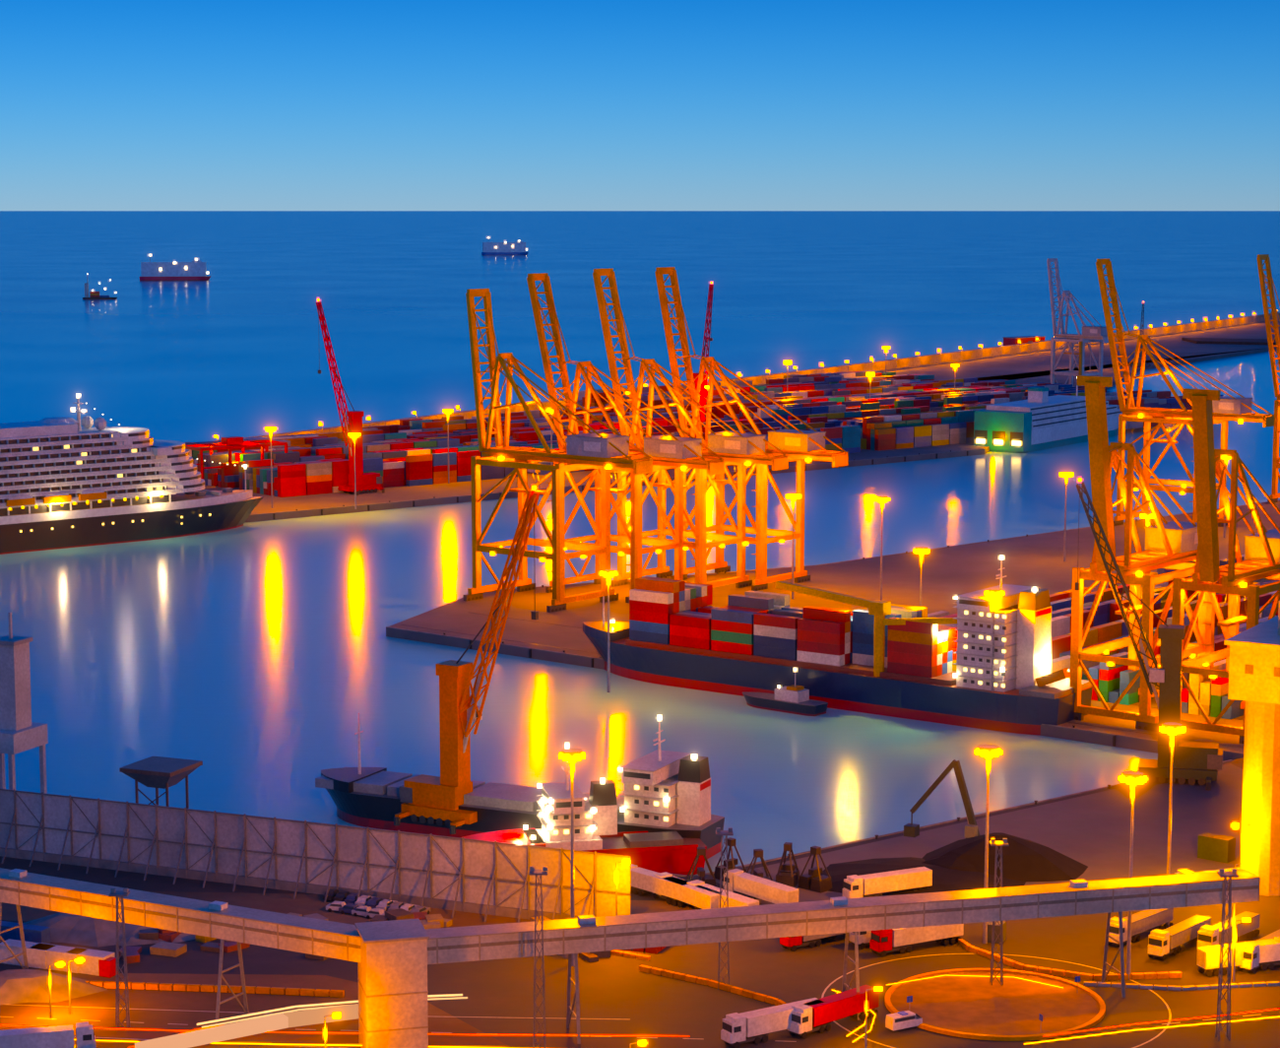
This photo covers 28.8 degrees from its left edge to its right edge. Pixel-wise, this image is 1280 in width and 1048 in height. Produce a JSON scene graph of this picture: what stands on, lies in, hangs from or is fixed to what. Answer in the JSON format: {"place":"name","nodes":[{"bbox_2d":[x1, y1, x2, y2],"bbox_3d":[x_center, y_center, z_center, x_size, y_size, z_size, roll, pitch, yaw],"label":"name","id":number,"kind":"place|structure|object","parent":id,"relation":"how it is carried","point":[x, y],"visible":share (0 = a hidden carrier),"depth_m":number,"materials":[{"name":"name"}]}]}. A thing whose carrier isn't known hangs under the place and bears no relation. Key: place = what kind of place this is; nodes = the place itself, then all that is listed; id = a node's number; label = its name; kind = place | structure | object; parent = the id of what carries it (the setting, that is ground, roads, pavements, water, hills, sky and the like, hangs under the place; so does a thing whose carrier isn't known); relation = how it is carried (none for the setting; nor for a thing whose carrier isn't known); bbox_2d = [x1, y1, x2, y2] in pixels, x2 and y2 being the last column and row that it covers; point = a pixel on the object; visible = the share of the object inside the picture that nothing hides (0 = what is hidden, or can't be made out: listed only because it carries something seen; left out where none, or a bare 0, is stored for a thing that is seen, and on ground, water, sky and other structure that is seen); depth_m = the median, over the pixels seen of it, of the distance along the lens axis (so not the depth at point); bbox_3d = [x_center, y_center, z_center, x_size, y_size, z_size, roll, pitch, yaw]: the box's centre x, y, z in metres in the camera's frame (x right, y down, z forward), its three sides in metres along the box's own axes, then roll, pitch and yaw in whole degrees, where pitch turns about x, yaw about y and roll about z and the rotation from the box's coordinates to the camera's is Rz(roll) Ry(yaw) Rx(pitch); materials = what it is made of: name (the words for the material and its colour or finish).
{"place":"outdoors","nodes":[
{"label":"outdoors","id":0,"kind":"place"},
{"bbox_2d":[0,210,1279,873],"bbox_3d":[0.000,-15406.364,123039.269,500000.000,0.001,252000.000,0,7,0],"label":"sea","id":1,"kind":"structure","parent":0,"point":[256,668],"depth_m":1173.66,"materials":[{"name":"liquid"}]},
{"bbox_2d":[82,273,117,299],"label":"anchored ship","id":2,"kind":"object","parent":1,"relation":"on","point":[95,295],"visible":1,"depth_m":3355.97,"materials":[{"name":"paint"}]},
{"bbox_2d":[0,394,263,554],"bbox_3d":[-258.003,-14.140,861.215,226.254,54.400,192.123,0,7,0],"label":"cruise ship","id":3,"kind":"object","parent":1,"relation":"on","point":[66,482],"visible":1,"depth_m":896.92,"materials":[{"name":"paint"}]},
{"bbox_2d":[139,255,211,280],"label":"cargo ship","id":4,"kind":"object","parent":1,"relation":"in","point":[195,270],"visible":0.96,"depth_m":4240.88,"materials":[{"name":"paint"}]},
{"bbox_2d":[481,240,528,255],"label":"ship","id":5,"kind":"object","parent":1,"relation":"on","point":[505,248],"visible":0.95,"depth_m":6641.24,"materials":[{"name":"paint"}]},
{"bbox_2d":[315,712,724,858],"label":"cargo ship","id":6,"kind":"object","parent":1,"relation":"on","point":[667,791],"visible":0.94,"depth_m":473.00,"materials":[{"name":"paint"}]},
{"bbox_2d":[459,744,706,874],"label":"ship","id":7,"kind":"object","parent":1,"relation":"on","point":[596,825],"visible":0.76,"depth_m":450.83,"materials":[{"name":"paint"}]},
{"bbox_2d":[742,668,828,715],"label":"tugboat","id":8,"kind":"object","parent":1,"relation":"on","point":[794,699],"visible":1,"depth_m":599.45,"materials":[{"name":"paint"}]},
{"bbox_2d":[582,556,1093,735],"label":"container ship","id":9,"kind":"object","parent":1,"relation":"on","point":[884,658],"visible":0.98,"depth_m":602.16,"materials":[{"name":"paint"}]},
{"bbox_2d":[973,377,1122,452],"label":"ferry","id":10,"kind":"object","parent":1,"relation":"on","point":[1040,418],"visible":0.76,"depth_m":1254.18,"materials":[{"name":"paint"}]},
{"bbox_2d":[1181,337,1276,344],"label":"mole","id":11,"kind":"object","parent":1,"relation":"on","point":[1222,341],"visible":0.5,"depth_m":2197.14,"materials":[{"name":"paint"}]},
{"bbox_2d":[0,757,1279,1047],"bbox_3d":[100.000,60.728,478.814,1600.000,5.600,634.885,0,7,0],"label":"quay ground","id":12,"kind":"structure","parent":0,"point":[620,995],"depth_m":382.75,"materials":[{"name":"grey asphalt"}]},
{"bbox_2d":[0,611,48,793],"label":"tower","id":13,"kind":"structure","parent":12,"relation":"on","point":[20,731],"depth_m":488.73,"materials":[{"name":"paint"}]},
{"bbox_2d":[119,756,202,808],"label":"hopper","id":14,"kind":"object","parent":12,"relation":"on","point":[158,772],"visible":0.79,"depth_m":487.04,"materials":[{"name":"paint"}]},
{"bbox_2d":[0,971,510,1047],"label":"ramp","id":15,"kind":"structure","parent":12,"relation":"on","point":[155,1001],"depth_m":366.77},
{"bbox_2d":[0,788,630,922],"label":"windbreak fence","id":16,"kind":"object","parent":12,"relation":"on","point":[467,874],"visible":0.91,"depth_m":430.44,"materials":[{"name":"metal"}]},
{"bbox_2d":[0,891,699,927],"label":"dirt yard","id":17,"kind":"structure","parent":12,"relation":"on","point":[302,904],"depth_m":421.57,"materials":[{"name":"brown soil"}]},
{"bbox_2d":[322,888,922,1030],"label":"cars","id":18,"kind":"object","parent":17,"relation":"on","point":[367,906],"visible":0.93,"depth_m":418.07,"materials":[{"name":"paint"}]},
{"bbox_2d":[393,485,539,833],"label":"harbor crane","id":19,"kind":"object","parent":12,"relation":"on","point":[432,800],"visible":0.94,"depth_m":476.50,"materials":[{"name":"paint"}]},
{"bbox_2d":[0,827,1238,1047],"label":"yard clutter","id":20,"kind":"object","parent":12,"relation":"on","point":[28,985],"visible":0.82,"depth_m":388.13,"materials":[{"name":"paint"}]},
{"bbox_2d":[0,867,1260,1047],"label":"conveyor gallery","id":21,"kind":"object","parent":12,"relation":"on","point":[393,958],"visible":0.96,"depth_m":360.06,"materials":[{"name":"paint"}]},
{"bbox_2d":[2,1004,1258,1047],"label":"road markings","id":22,"kind":"object","parent":12,"relation":"on","point":[357,1030],"visible":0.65,"depth_m":364.07,"materials":[{"name":"paint"}]},
{"bbox_2d":[0,863,1279,1047],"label":"trucks","id":23,"kind":"object","parent":12,"relation":"on","point":[802,1018],"visible":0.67,"depth_m":396.00,"materials":[{"name":"paint"}]},
{"bbox_2d":[0,974,1279,1047],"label":"light trails","id":24,"kind":"object","parent":12,"relation":"on","point":[213,1033],"visible":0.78,"depth_m":355.28,"materials":[{"name":"paint"}]},
{"bbox_2d":[48,918,1249,1047],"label":"street lamps","id":25,"kind":"object","parent":12,"relation":"on","point":[336,1014],"visible":1,"depth_m":363.83,"materials":[{"name":"metal"}]},
{"bbox_2d":[85,936,1279,1005],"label":"yellow kerbs","id":26,"kind":"structure","parent":12,"relation":"on","point":[962,942],"depth_m":378.68,"materials":[{"name":"paint"}]},
{"bbox_2d":[715,763,1243,904],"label":"quay","id":27,"kind":"structure","parent":12,"relation":"on","point":[1091,832],"depth_m":473.64,"materials":[{"name":"grey concrete"}]},
{"bbox_2d":[686,836,831,893],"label":"clamshell grabs","id":28,"kind":"object","parent":27,"relation":"on","point":[812,879],"visible":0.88,"depth_m":433.71,"materials":[{"name":"paint"}]},
{"bbox_2d":[903,759,983,837],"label":"material handler","id":29,"kind":"object","parent":27,"relation":"on","point":[911,829],"visible":0.67,"depth_m":454.40,"materials":[{"name":"paint"}]},
{"bbox_2d":[820,832,1087,895],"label":"coal heaps","id":30,"kind":"object","parent":27,"relation":"on","point":[958,864],"visible":0.79,"depth_m":441.61,"materials":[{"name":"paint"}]},
{"bbox_2d":[1074,478,1223,790],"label":"harbor crane","id":31,"kind":"object","parent":27,"relation":"on","point":[1201,762],"visible":1,"depth_m":513.24,"materials":[{"name":"paint"}]},
{"bbox_2d":[821,953,1171,1047],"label":"roundabout","id":32,"kind":"object","parent":12,"relation":"on","point":[981,1007],"visible":0.94,"depth_m":370.19,"materials":[{"name":"paint"}]},
{"bbox_2d":[1223,600,1279,895],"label":"tower","id":33,"kind":"structure","parent":12,"relation":"on","point":[1254,670],"depth_m":427.43,"materials":[{"name":"paint"}]},
{"bbox_2d":[0,0,1279,210],"label":"sky","id":34,"kind":"structure","parent":0,"point":[105,104],"materials":[{"name":"blue"}]},
{"bbox_2d":[196,319,1279,522],"bbox_3d":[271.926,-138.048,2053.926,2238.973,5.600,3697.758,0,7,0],"label":"quay ground","id":35,"kind":"structure","parent":0,"point":[1031,367],"depth_m":1228.40,"materials":[{"name":"concrete"}]},
{"bbox_2d":[185,436,287,478],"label":"red gantry","id":36,"kind":"object","parent":35,"relation":"on","point":[225,442],"visible":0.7,"depth_m":1067.51,"materials":[{"name":"metal"}]},
{"bbox_2d":[316,299,384,495],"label":"harbor crane","id":37,"kind":"object","parent":35,"relation":"on","point":[366,482],"visible":0.94,"depth_m":1035.93,"materials":[{"name":"paint"}]},
{"bbox_2d":[693,281,713,422],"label":"crane","id":38,"kind":"object","parent":35,"relation":"on","point":[702,402],"visible":0.44,"depth_m":1252.68,"materials":[{"name":"paint"}]},
{"bbox_2d":[185,370,1222,497],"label":"shipping containers","id":39,"kind":"object","parent":35,"relation":"on","point":[843,411],"visible":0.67,"depth_m":1234.58,"materials":[{"name":"metal"}]},
{"bbox_2d":[214,314,1249,979],"bbox_3d":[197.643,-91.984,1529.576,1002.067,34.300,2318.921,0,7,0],"label":"street lamps","id":40,"kind":"object","parent":35,"relation":"on","point":[989,751],"visible":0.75,"depth_m":405.56,"materials":[{"name":"metal"}]},
{"bbox_2d":[243,312,1279,438],"bbox_3d":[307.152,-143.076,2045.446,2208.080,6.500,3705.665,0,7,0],"label":"breakwater wall","id":41,"kind":"structure","parent":35,"relation":"on","point":[951,356],"depth_m":1899.14,"materials":[{"name":"paint"}]},
{"bbox_2d":[251,448,1279,876],"bbox_3d":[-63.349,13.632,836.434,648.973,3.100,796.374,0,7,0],"label":"quay wall","id":42,"kind":"structure","parent":35,"relation":"on","point":[814,565],"depth_m":665.90,"materials":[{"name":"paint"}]},
{"bbox_2d":[1002,335,1045,345],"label":"red shed","id":43,"kind":"structure","parent":35,"relation":"on","point":[1007,341],"depth_m":2142.08,"materials":[{"name":"paint"}]},
{"bbox_2d":[1046,257,1108,385],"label":"gantry crane","id":44,"kind":"object","parent":35,"relation":"on","point":[1090,334],"visible":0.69,"depth_m":1570.92,"materials":[{"name":"paint"}]},
{"bbox_2d":[1130,301,1150,367],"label":"harbor crane","id":45,"kind":"object","parent":35,"relation":"on","point":[1140,356],"visible":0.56,"depth_m":1884.51,"materials":[{"name":"paint"}]},
{"bbox_2d":[385,500,1279,761],"bbox_3d":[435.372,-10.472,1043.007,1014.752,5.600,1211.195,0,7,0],"label":"container pier","id":46,"kind":"structure","parent":0,"point":[949,574],"depth_m":767.95,"materials":[{"name":"concrete"}]},
{"bbox_2d":[463,288,652,612],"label":"container crane","id":47,"kind":"object","parent":46,"relation":"on","point":[605,452],"visible":0.97,"depth_m":749.49,"materials":[{"name":"paint"}]},
{"bbox_2d":[526,272,724,602],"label":"container crane","id":48,"kind":"object","parent":46,"relation":"on","point":[678,454],"visible":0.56,"depth_m":766.12,"materials":[{"name":"paint"}]},
{"bbox_2d":[592,268,788,587],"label":"container crane","id":49,"kind":"object","parent":46,"relation":"on","point":[741,450],"visible":0.69,"depth_m":779.99,"materials":[{"name":"paint"}]},
{"bbox_2d":[654,266,847,590],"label":"container crane","id":50,"kind":"object","parent":46,"relation":"on","point":[798,445],"visible":0.73,"depth_m":789.88,"materials":[{"name":"paint"}]},
{"bbox_2d":[927,554,1279,718],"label":"terminal containers","id":51,"kind":"object","parent":46,"relation":"on","point":[1114,680],"visible":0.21,"depth_m":637.87,"materials":[{"name":"metal"}]},
{"bbox_2d":[1070,375,1215,731],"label":"gantry crane","id":52,"kind":"object","parent":46,"relation":"on","point":[1173,544],"visible":0.77,"depth_m":571.55,"materials":[{"name":"paint"}]},
{"bbox_2d":[1095,258,1274,526],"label":"container crane","id":53,"kind":"object","parent":46,"relation":"on","point":[1226,410],"visible":0.79,"depth_m":931.58,"materials":[{"name":"paint"}]},
{"bbox_2d":[1155,387,1279,743],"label":"gantry crane","id":54,"kind":"object","parent":46,"relation":"on","point":[1233,577],"visible":0.69,"depth_m":553.07,"materials":[{"name":"paint"}]},
{"bbox_2d":[1256,254,1279,503],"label":"container crane","id":55,"kind":"object","parent":46,"relation":"on","point":[1274,495],"visible":0.95,"depth_m":1006.66,"materials":[{"name":"paint"}]}
]}

